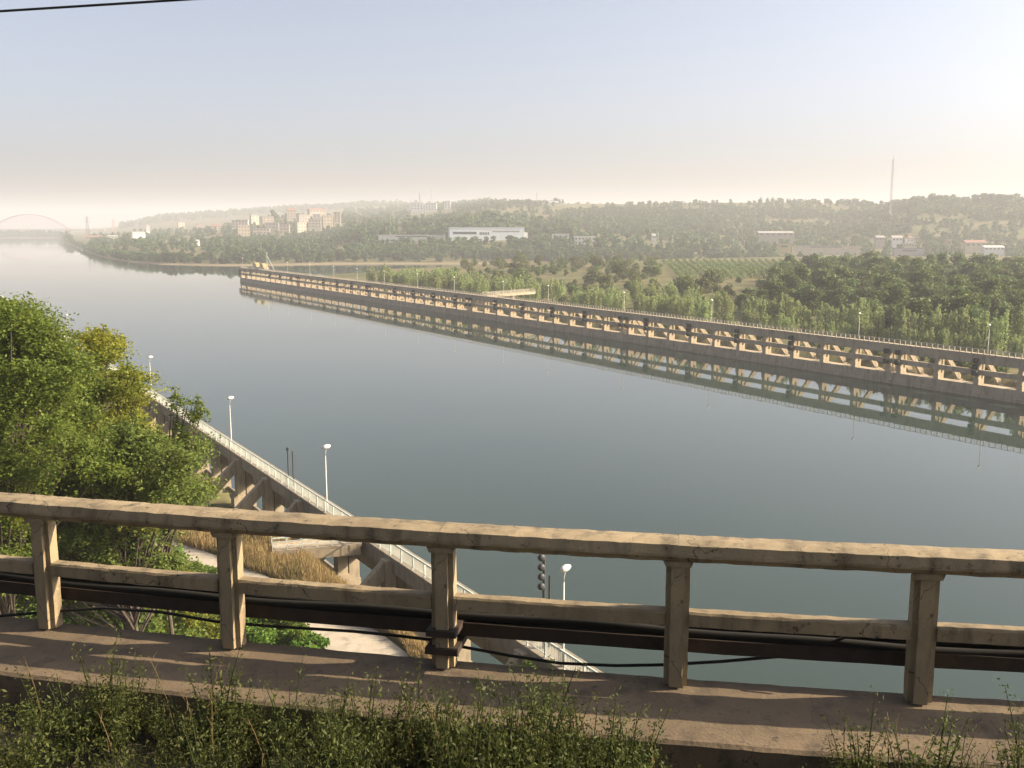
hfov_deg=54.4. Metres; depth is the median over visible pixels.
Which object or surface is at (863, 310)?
willow
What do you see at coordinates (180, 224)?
apartment block
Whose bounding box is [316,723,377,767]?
weed
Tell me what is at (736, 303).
shrub
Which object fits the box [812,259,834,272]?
thicket tree
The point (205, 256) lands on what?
tree
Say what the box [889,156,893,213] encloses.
radio mast
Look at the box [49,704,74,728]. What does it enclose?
weed
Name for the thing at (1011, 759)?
weed
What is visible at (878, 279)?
thicket tree
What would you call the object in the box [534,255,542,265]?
shrub
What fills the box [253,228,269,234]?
apartment block
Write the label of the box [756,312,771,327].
willow
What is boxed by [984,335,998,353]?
willow
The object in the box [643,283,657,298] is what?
willow
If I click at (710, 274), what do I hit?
shrub
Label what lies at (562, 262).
shrub
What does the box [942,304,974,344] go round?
willow
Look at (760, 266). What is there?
vine row
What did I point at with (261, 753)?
weed
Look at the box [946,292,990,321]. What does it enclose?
thicket tree
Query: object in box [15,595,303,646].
undergrowth
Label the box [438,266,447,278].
willow
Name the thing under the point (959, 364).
shrub
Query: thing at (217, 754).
weed
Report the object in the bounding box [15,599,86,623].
bush
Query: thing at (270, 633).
bush
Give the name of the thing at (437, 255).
tree
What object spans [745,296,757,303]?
thicket tree
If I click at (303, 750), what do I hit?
weed
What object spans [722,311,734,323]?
willow
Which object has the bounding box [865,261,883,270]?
thicket tree
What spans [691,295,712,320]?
willow
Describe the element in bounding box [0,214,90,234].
arch bridge
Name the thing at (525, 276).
shrub
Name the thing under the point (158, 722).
weed
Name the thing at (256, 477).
mole
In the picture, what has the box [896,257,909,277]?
thicket tree
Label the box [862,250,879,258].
thicket tree
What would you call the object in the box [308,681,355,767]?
weed
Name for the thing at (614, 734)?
weed
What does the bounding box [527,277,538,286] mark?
willow
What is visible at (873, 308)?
thicket tree
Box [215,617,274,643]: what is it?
bush
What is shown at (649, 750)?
weed
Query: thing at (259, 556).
dry grass
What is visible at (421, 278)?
willow
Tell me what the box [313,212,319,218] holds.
apartment block
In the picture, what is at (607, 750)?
weed
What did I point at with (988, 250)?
house
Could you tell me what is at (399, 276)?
willow
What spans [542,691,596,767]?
weed
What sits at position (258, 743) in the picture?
dry stalk
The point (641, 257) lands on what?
shrub
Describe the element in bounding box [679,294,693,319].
willow
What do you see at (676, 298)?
willow
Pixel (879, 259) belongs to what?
thicket tree
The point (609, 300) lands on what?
willow
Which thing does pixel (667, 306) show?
willow
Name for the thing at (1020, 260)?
thicket tree
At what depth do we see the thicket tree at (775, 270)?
416.81 m
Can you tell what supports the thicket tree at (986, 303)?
on the ground at (668, 274)
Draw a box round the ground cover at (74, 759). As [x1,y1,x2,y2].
[0,687,639,767]
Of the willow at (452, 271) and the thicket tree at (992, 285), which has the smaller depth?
the thicket tree at (992, 285)
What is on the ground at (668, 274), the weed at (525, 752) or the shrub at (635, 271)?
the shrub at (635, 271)
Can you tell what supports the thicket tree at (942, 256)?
on the ground at (668, 274)
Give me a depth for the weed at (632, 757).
5.98 m
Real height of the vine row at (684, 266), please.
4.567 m
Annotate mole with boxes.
[1,295,602,672]
[238,266,1023,403]
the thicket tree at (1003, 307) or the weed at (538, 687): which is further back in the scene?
the thicket tree at (1003, 307)
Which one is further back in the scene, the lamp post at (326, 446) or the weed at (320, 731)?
the lamp post at (326, 446)
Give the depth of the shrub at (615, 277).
513.41 m
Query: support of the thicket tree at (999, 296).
on the ground at (668, 274)
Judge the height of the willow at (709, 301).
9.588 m
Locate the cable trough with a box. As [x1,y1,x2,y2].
[0,571,1023,672]
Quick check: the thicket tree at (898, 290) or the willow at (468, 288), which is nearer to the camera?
the thicket tree at (898, 290)
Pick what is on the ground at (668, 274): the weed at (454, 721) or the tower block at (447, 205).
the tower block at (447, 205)
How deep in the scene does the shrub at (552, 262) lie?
680.20 m
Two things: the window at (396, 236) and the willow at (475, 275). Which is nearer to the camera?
the willow at (475, 275)
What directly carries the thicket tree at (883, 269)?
on the ground at (668, 274)
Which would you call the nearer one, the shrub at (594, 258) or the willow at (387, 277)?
the willow at (387, 277)
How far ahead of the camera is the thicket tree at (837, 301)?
328.32 m
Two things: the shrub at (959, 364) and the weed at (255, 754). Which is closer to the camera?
the weed at (255, 754)
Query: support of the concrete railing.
on the walkway
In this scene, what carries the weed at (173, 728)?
on the track bed
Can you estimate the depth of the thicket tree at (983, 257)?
475.20 m
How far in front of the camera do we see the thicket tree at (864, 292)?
344.05 m
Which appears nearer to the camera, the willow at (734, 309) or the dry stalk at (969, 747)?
the dry stalk at (969, 747)
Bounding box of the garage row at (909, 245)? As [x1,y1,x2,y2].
[900,243,916,247]
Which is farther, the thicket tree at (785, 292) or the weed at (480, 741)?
the thicket tree at (785, 292)
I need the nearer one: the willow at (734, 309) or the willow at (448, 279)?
the willow at (734, 309)
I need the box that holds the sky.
[0,0,1023,228]
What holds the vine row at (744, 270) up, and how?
on the ground at (668, 274)
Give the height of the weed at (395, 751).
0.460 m
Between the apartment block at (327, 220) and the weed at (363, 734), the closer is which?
the weed at (363, 734)
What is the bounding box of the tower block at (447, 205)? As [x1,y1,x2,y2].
[444,201,450,209]
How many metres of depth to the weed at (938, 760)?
6.02 m
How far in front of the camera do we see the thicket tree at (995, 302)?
294.30 m
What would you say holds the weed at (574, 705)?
on the track bed
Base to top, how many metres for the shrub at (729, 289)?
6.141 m
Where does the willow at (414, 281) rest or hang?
on the ground at (668, 274)
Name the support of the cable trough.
attached to the concrete railing
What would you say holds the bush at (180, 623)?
on the ground at (668, 274)
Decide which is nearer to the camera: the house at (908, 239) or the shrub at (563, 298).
the shrub at (563, 298)
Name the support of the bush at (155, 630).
on the ground at (668, 274)
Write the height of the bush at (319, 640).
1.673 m
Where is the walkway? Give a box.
[0,617,1023,767]
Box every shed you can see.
[86,236,98,241]
[107,235,117,241]
[131,232,144,238]
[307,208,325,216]
[651,234,655,243]
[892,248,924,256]
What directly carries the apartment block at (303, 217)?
on the ground at (668, 274)
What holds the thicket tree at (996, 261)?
on the ground at (668, 274)
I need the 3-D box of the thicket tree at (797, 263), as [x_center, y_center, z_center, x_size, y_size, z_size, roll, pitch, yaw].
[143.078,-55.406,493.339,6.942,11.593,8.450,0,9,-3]
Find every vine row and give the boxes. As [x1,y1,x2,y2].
[661,259,682,275]
[668,258,688,274]
[675,259,697,278]
[682,258,703,278]
[689,259,706,271]
[695,258,713,271]
[703,258,725,277]
[710,258,731,278]
[716,258,738,277]
[723,258,745,278]
[730,258,752,277]
[737,258,759,277]
[744,259,765,277]
[751,258,770,274]
[757,258,770,269]
[764,258,772,265]
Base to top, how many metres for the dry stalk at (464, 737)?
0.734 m
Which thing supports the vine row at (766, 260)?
on the ground at (668, 274)
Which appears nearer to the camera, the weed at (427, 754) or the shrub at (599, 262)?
the weed at (427, 754)
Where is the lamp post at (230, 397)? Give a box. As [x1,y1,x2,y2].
[227,396,233,447]
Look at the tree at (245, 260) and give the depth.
932.21 m
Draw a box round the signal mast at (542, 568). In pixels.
[538,554,550,648]
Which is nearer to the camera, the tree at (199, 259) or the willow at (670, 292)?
the willow at (670, 292)
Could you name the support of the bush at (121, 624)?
on the ground at (668, 274)
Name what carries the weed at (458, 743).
on the track bed
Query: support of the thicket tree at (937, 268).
on the ground at (668, 274)
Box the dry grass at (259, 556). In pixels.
[171,530,431,658]
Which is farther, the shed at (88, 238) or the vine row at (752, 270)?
the shed at (88, 238)
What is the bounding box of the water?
[0,238,1023,700]
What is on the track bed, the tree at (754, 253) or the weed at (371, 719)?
the weed at (371, 719)
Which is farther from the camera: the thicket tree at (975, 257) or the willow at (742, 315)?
the thicket tree at (975, 257)
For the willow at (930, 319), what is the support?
on the ground at (668, 274)
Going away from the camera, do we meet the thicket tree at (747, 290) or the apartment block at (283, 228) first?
the thicket tree at (747, 290)
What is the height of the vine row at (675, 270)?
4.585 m
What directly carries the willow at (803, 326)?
on the ground at (668, 274)
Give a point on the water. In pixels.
(416, 414)
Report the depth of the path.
66.07 m
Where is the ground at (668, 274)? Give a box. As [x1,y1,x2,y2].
[0,202,1023,650]
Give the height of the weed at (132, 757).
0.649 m
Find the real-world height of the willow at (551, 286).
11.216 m
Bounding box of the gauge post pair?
[286,447,293,485]
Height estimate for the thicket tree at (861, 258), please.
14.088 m
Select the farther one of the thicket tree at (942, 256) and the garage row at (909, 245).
the garage row at (909, 245)
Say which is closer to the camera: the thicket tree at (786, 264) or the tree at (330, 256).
the thicket tree at (786, 264)
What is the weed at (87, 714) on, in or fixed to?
on the track bed
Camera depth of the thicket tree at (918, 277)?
364.79 m
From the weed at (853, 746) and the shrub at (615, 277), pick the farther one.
the shrub at (615, 277)
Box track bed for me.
[0,713,412,767]
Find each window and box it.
[396,236,426,236]
[902,250,916,251]
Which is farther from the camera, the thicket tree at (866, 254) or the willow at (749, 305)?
the thicket tree at (866, 254)
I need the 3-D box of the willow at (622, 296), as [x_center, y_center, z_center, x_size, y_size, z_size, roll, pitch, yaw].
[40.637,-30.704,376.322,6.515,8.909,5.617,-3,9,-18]
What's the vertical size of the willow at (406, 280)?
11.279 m
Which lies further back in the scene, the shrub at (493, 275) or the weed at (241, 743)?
the shrub at (493, 275)
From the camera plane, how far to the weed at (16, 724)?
7.26 m
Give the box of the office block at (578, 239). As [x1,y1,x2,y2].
[573,236,595,245]
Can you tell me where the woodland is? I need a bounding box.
[0,193,1023,260]
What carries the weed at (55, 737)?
on the track bed
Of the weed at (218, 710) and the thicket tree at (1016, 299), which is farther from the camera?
the thicket tree at (1016, 299)
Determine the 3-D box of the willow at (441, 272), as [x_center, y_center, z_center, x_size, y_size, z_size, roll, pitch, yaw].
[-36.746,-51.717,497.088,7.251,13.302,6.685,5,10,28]
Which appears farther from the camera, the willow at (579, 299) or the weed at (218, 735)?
the willow at (579, 299)
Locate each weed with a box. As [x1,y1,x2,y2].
[0,699,14,767]
[0,700,47,767]
[0,732,24,767]
[5,666,79,767]
[7,739,42,767]
[9,688,46,730]
[40,668,104,767]
[40,698,84,763]
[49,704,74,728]
[56,708,85,734]
[65,624,137,757]
[70,675,100,745]
[73,690,105,735]
[76,656,144,755]
[76,707,147,767]
[86,683,133,757]
[104,644,154,743]
[108,722,148,767]
[138,675,170,742]
[143,702,174,753]
[146,706,189,767]
[155,707,196,747]
[167,695,206,761]
[170,702,240,767]
[176,645,250,759]
[187,684,229,767]
[191,739,247,767]
[197,658,264,756]
[198,714,228,752]
[206,705,240,767]
[217,699,253,767]
[218,707,249,750]
[229,695,270,754]
[231,698,268,756]
[232,717,277,767]
[241,732,282,767]
[253,702,292,758]
[257,649,312,760]
[258,738,294,767]
[259,692,339,767]
[261,720,324,767]
[291,721,322,767]
[300,667,355,766]
[301,681,354,762]
[303,694,355,766]
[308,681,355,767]
[316,690,380,767]
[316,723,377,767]
[317,701,362,759]
[325,676,396,767]
[333,717,381,762]
[336,664,392,765]
[338,714,388,767]
[358,690,425,767]
[362,685,413,767]
[362,731,387,767]
[375,676,423,767]
[376,719,412,767]
[387,655,444,767]
[399,691,447,767]
[408,680,467,767]
[414,734,446,767]
[415,713,440,767]
[418,701,471,767]
[423,697,473,767]
[427,677,492,767]
[429,669,497,767]
[430,685,473,767]
[434,723,471,767]
[438,718,467,766]
[443,697,480,767]
[459,668,519,767]
[460,701,512,767]
[471,680,511,767]
[479,681,565,767]
[485,672,539,767]
[485,681,558,767]
[486,678,534,766]
[492,697,540,767]
[501,654,561,767]
[506,658,586,767]
[510,668,562,767]
[515,685,572,766]
[530,721,572,767]
[533,667,600,767]
[539,675,582,767]
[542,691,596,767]
[559,688,597,767]
[559,692,635,767]
[565,686,606,767]
[574,686,635,767]
[576,699,616,767]
[591,701,649,767]
[595,693,649,767]
[608,716,663,767]
[628,707,678,767]
[648,755,700,767]
[820,710,875,767]
[820,715,883,767]
[837,686,891,767]
[855,730,895,767]
[879,718,949,767]
[884,711,976,767]
[912,689,963,767]
[942,717,980,767]
[972,753,988,767]
[989,709,1023,767]
[991,734,1023,767]
[993,678,1023,767]
[995,724,1023,767]
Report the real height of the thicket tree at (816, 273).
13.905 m
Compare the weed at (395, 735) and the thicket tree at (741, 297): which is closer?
the weed at (395, 735)
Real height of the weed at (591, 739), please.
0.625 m
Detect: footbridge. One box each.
[271,536,361,557]
[485,289,535,313]
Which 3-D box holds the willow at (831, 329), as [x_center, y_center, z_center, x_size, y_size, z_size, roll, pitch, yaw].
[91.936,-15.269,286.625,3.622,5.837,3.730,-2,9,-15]
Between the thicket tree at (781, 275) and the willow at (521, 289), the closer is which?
the thicket tree at (781, 275)
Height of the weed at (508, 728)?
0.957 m
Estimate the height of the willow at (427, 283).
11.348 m
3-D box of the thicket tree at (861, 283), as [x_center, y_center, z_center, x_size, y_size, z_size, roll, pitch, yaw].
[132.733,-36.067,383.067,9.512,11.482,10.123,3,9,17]
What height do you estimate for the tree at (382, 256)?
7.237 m
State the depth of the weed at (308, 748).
5.91 m
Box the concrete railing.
[0,492,1023,704]
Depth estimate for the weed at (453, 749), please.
6.33 m
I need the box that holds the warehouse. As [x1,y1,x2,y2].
[756,231,793,244]
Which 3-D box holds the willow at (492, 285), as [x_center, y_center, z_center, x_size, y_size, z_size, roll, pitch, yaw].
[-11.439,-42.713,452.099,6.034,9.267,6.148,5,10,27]
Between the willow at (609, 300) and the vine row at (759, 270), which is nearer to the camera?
the willow at (609, 300)
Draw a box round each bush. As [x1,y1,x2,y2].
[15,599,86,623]
[17,598,117,627]
[63,605,138,630]
[85,605,176,633]
[137,569,216,635]
[137,610,204,637]
[152,540,185,556]
[156,562,219,638]
[163,610,245,638]
[178,561,214,571]
[203,567,217,573]
[213,622,279,644]
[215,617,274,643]
[246,617,294,645]
[247,629,308,644]
[253,618,310,644]
[275,620,307,629]
[287,630,329,648]
[514,659,535,666]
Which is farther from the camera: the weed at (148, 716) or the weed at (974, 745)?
the weed at (148, 716)
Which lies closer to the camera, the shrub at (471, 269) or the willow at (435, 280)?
the willow at (435, 280)
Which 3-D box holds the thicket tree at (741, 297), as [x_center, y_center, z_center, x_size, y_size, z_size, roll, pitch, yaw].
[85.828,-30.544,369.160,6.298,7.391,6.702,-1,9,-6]
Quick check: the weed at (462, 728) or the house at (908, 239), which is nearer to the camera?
the weed at (462, 728)
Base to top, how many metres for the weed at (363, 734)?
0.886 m
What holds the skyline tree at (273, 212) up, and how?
on the ground at (668, 274)
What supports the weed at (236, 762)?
on the track bed
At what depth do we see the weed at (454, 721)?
6.50 m
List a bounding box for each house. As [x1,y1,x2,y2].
[874,236,884,248]
[890,236,902,247]
[905,236,913,242]
[961,240,986,253]
[980,246,1004,255]
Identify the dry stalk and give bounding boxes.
[20,657,43,732]
[99,712,115,767]
[149,652,177,749]
[179,682,198,767]
[204,657,223,741]
[207,688,219,764]
[243,718,266,767]
[406,699,414,767]
[417,723,440,767]
[425,693,443,767]
[442,694,455,767]
[456,711,475,763]
[647,725,654,767]
[875,713,895,767]
[895,714,903,767]
[961,725,986,767]
[1013,738,1015,767]
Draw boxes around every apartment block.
[146,225,149,233]
[177,222,184,231]
[196,223,203,231]
[211,224,220,233]
[231,220,248,231]
[237,225,249,237]
[249,215,258,225]
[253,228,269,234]
[261,216,273,225]
[265,222,278,230]
[279,224,289,234]
[287,208,295,220]
[295,222,306,233]
[296,214,309,223]
[308,219,321,231]
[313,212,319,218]
[322,215,332,229]
[334,212,340,226]
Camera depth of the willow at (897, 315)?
278.36 m
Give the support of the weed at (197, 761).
on the track bed
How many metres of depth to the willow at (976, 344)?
246.47 m
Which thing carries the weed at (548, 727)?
on the track bed
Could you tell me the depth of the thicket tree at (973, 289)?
322.89 m
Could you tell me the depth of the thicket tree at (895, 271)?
435.00 m
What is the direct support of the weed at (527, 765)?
on the track bed
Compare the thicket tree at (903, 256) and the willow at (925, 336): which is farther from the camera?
the thicket tree at (903, 256)
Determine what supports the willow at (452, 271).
on the ground at (668, 274)
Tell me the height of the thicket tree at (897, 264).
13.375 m
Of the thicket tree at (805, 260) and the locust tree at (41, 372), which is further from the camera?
the thicket tree at (805, 260)
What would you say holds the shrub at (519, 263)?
on the ground at (668, 274)
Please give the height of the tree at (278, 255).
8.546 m
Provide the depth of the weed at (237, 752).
6.40 m
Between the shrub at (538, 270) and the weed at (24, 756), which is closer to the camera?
the weed at (24, 756)
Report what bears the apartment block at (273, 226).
on the ground at (668, 274)
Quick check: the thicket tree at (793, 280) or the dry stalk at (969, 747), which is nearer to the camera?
the dry stalk at (969, 747)
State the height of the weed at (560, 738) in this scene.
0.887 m
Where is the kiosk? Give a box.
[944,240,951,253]
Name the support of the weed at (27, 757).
on the track bed
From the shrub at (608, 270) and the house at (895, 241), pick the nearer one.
the shrub at (608, 270)
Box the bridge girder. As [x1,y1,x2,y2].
[0,711,435,763]
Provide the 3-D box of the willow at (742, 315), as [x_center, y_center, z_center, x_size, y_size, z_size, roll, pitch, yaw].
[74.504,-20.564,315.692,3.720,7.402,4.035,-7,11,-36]
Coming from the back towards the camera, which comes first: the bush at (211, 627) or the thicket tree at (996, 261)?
the thicket tree at (996, 261)
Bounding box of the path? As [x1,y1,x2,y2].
[155,540,408,656]
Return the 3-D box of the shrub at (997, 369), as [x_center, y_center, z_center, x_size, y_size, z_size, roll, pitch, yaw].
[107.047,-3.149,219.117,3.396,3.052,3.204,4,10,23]
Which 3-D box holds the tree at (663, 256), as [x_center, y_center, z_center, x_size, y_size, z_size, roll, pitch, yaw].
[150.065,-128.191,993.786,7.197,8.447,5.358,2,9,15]
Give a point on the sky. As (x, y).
(117, 113)
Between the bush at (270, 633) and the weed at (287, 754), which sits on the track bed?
the weed at (287, 754)
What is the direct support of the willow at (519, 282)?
on the ground at (668, 274)
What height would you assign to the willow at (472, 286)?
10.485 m
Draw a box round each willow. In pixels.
[366,266,375,282]
[378,271,392,283]
[379,263,390,284]
[394,270,408,285]
[401,270,412,286]
[408,272,421,287]
[413,267,425,283]
[416,269,429,287]
[425,274,431,288]
[429,269,441,289]
[434,268,443,275]
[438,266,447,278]
[441,272,450,290]
[442,273,455,291]
[444,267,456,278]
[450,275,466,292]
[453,274,468,292]
[466,280,474,293]
[469,272,480,278]
[470,280,478,293]
[475,274,488,294]
[487,283,494,292]
[489,276,501,293]
[489,282,502,293]
[500,281,514,297]
[512,275,523,295]
[512,279,524,297]
[514,285,528,299]
[524,279,540,301]
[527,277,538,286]
[534,283,544,299]
[543,278,559,300]
[554,280,565,300]
[570,290,585,305]
[573,291,584,306]
[584,286,597,307]
[589,285,605,299]
[595,291,604,308]
[602,288,618,309]
[604,283,619,303]
[611,296,624,310]
[613,291,626,309]
[621,290,629,304]
[629,279,642,301]
[633,295,649,313]
[642,281,661,296]
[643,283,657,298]
[644,291,666,315]
[658,292,670,312]
[662,281,677,297]
[664,302,676,316]
[668,296,684,318]
[669,293,684,313]
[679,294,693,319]
[684,288,701,301]
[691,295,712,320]
[692,296,703,317]
[696,298,712,320]
[698,294,713,314]
[712,291,721,313]
[716,292,733,320]
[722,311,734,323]
[725,299,737,316]
[740,308,750,323]
[741,295,754,312]
[744,308,759,326]
[751,297,765,316]
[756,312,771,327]
[758,299,779,327]
[773,314,787,329]
[775,292,799,321]
[784,314,799,330]
[789,300,810,331]
[800,321,807,332]
[806,318,821,333]
[815,301,837,332]
[826,321,838,335]
[832,306,853,332]
[837,321,854,337]
[849,297,870,332]
[855,317,867,338]
[863,322,874,339]
[868,307,884,339]
[882,325,898,342]
[893,307,923,341]
[894,306,911,337]
[895,325,915,344]
[910,330,922,345]
[920,304,951,344]
[920,327,940,347]
[937,328,952,348]
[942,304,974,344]
[953,331,969,350]
[966,334,985,352]
[967,311,994,345]
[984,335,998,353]
[988,309,1016,353]
[1006,334,1021,356]
[1008,303,1023,357]
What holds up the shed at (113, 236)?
on the ground at (668, 274)
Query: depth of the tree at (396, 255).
979.52 m
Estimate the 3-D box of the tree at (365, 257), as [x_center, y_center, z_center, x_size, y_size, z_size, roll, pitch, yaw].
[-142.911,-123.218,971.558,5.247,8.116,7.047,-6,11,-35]
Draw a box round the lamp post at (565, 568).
[560,564,570,666]
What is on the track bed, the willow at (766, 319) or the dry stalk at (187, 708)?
the dry stalk at (187, 708)
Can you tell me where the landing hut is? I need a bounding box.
[252,252,273,269]
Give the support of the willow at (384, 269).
on the ground at (668, 274)
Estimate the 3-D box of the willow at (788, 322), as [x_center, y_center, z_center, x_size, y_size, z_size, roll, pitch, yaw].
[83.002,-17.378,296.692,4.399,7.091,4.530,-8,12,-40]
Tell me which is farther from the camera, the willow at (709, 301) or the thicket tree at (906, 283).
the thicket tree at (906, 283)
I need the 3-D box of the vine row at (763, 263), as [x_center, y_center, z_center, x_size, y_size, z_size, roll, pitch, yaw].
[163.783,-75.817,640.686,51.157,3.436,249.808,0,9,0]
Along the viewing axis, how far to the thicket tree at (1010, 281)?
359.04 m
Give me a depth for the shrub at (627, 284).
453.72 m
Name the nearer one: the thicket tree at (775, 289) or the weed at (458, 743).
the weed at (458, 743)
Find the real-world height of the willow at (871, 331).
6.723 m
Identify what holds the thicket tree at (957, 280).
on the ground at (668, 274)
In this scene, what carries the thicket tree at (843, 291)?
on the ground at (668, 274)
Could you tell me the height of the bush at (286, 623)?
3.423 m
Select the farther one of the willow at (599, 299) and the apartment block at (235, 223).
the apartment block at (235, 223)
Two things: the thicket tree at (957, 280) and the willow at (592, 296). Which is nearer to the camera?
the thicket tree at (957, 280)
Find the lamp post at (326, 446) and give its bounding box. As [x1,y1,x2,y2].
[322,444,330,511]
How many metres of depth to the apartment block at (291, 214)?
1922.69 m
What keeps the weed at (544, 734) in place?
on the track bed
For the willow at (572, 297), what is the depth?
385.52 m
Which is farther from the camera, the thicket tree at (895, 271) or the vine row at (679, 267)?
the vine row at (679, 267)
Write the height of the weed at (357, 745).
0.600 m
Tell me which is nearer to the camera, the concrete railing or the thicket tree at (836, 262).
the concrete railing
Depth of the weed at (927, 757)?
6.15 m
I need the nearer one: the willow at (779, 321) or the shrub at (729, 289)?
the willow at (779, 321)
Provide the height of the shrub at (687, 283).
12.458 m
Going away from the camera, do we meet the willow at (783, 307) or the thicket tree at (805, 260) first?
the willow at (783, 307)
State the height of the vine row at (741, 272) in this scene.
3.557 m
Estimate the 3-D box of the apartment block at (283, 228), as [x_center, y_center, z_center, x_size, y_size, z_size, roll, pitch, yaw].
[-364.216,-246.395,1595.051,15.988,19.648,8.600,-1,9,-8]
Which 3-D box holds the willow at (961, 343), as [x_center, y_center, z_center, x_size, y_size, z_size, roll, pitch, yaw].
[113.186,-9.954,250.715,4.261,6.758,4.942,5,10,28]
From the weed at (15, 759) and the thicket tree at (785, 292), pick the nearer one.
the weed at (15, 759)
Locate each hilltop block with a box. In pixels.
[411,205,422,213]
[425,203,436,212]
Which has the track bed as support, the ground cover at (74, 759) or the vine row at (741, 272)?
the ground cover at (74, 759)
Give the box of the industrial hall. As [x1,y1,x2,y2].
[448,227,527,240]
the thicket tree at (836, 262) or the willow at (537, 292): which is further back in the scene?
the thicket tree at (836, 262)
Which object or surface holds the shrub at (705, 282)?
on the ground at (668, 274)
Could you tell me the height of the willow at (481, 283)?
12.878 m
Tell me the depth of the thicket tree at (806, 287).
353.00 m
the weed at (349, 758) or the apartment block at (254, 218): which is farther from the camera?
the apartment block at (254, 218)
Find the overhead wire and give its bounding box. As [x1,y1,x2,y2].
[0,0,190,11]
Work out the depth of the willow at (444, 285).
464.15 m
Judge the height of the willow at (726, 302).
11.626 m
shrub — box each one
[460,258,472,268]
[467,266,475,273]
[484,266,493,273]
[490,271,502,279]
[492,257,505,268]
[507,257,525,268]
[508,267,515,274]
[512,252,526,260]
[512,267,530,284]
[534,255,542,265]
[534,266,542,275]
[535,277,542,282]
[542,264,550,270]
[548,260,555,265]
[550,266,559,273]
[555,257,570,267]
[555,264,562,270]
[558,294,571,304]
[567,285,575,293]
[568,255,581,266]
[574,286,583,293]
[575,262,583,268]
[582,268,601,283]
[582,283,591,291]
[589,255,603,266]
[594,258,603,269]
[597,274,612,289]
[604,268,610,274]
[605,260,616,272]
[611,260,631,278]
[613,275,619,282]
[623,280,631,289]
[627,268,641,277]
[628,274,641,280]
[630,277,642,286]
[632,263,639,268]
[637,255,644,260]
[640,273,648,278]
[641,260,662,275]
[649,280,660,289]
[672,275,694,291]
[675,275,704,297]
[694,277,712,293]
[701,268,726,291]
[722,283,736,295]
[733,295,738,305]
[735,277,742,282]
[755,279,763,286]
[758,274,778,289]
[787,288,801,308]
[871,350,882,355]
[955,361,967,367]
[964,362,973,367]
[994,366,1005,371]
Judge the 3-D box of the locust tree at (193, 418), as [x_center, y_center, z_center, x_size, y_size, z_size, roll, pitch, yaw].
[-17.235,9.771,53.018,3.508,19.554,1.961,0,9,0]
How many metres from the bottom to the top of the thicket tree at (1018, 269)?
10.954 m
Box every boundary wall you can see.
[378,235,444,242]
[791,246,859,254]
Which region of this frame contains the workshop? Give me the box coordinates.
[552,234,568,238]
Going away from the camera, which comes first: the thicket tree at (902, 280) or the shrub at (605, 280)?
the thicket tree at (902, 280)
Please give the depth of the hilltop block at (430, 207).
2314.34 m
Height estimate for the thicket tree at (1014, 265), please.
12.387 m
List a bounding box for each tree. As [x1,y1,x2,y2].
[0,291,145,617]
[15,412,230,631]
[53,323,178,618]
[121,233,130,244]
[158,385,213,633]
[195,256,202,262]
[202,252,207,259]
[236,252,244,263]
[243,256,249,263]
[270,209,276,219]
[275,251,281,259]
[327,253,333,261]
[363,254,368,261]
[380,254,385,260]
[393,252,399,260]
[416,254,420,261]
[434,253,439,260]
[472,250,477,258]
[659,251,665,258]
[735,292,750,309]
[742,286,757,297]
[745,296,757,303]
[752,250,757,256]
[757,288,768,300]
[763,276,780,298]
[766,277,787,305]
[768,267,789,276]
[769,264,785,272]
[774,289,790,304]
[777,261,792,269]
[777,271,791,281]
[783,254,797,261]
[783,274,804,292]
[784,264,812,286]
[793,260,805,265]
[793,282,819,308]
[800,286,826,315]
[801,256,812,267]
[808,253,824,268]
[810,266,832,287]
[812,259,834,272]
[812,273,831,298]
[819,274,853,306]
[823,287,857,309]
[824,259,841,268]
[829,294,850,318]
[832,266,856,280]
[836,255,848,265]
[840,277,860,302]
[846,256,860,268]
[847,253,865,267]
[850,277,868,301]
[853,297,881,330]
[856,268,881,289]
[856,287,872,306]
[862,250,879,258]
[863,257,873,266]
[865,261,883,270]
[867,254,887,266]
[869,289,892,307]
[870,298,882,315]
[872,272,899,290]
[873,265,889,276]
[878,280,911,311]
[880,304,900,328]
[885,260,903,273]
[890,269,906,278]
[893,296,935,335]
[895,255,910,260]
[895,276,906,282]
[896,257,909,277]
[897,281,914,304]
[907,256,932,276]
[907,268,938,299]
[909,282,937,302]
[910,261,929,271]
[910,280,934,297]
[914,284,943,311]
[919,292,960,331]
[921,297,933,320]
[923,254,937,263]
[925,258,936,264]
[931,263,948,275]
[932,274,946,284]
[934,282,950,296]
[936,252,953,265]
[942,285,969,306]
[945,268,959,277]
[946,274,971,297]
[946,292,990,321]
[950,252,966,267]
[950,290,991,320]
[957,262,979,282]
[958,303,985,337]
[960,283,982,294]
[968,253,981,262]
[971,268,989,277]
[971,272,992,282]
[976,253,997,265]
[977,274,1004,296]
[980,259,1003,269]
[985,263,1003,274]
[987,193,995,203]
[988,292,1006,319]
[988,295,1008,322]
[990,301,1018,333]
[992,268,1014,276]
[992,283,1014,298]
[993,310,1016,332]
[999,255,1018,261]
[1002,260,1013,265]
[1002,278,1020,285]
[1003,288,1023,311]
[1009,262,1023,271]
[1013,256,1023,262]
[1013,267,1023,275]
[1014,271,1023,286]
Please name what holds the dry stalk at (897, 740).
on the track bed
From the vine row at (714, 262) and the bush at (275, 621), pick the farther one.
the vine row at (714, 262)
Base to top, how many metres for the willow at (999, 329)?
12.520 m
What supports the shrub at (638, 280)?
on the ground at (668, 274)
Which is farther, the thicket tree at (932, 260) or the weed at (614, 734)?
the thicket tree at (932, 260)
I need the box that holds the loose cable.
[0,607,849,666]
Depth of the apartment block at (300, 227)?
1619.36 m
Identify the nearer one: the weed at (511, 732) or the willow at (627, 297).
the weed at (511, 732)
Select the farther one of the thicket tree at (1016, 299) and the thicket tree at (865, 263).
the thicket tree at (865, 263)

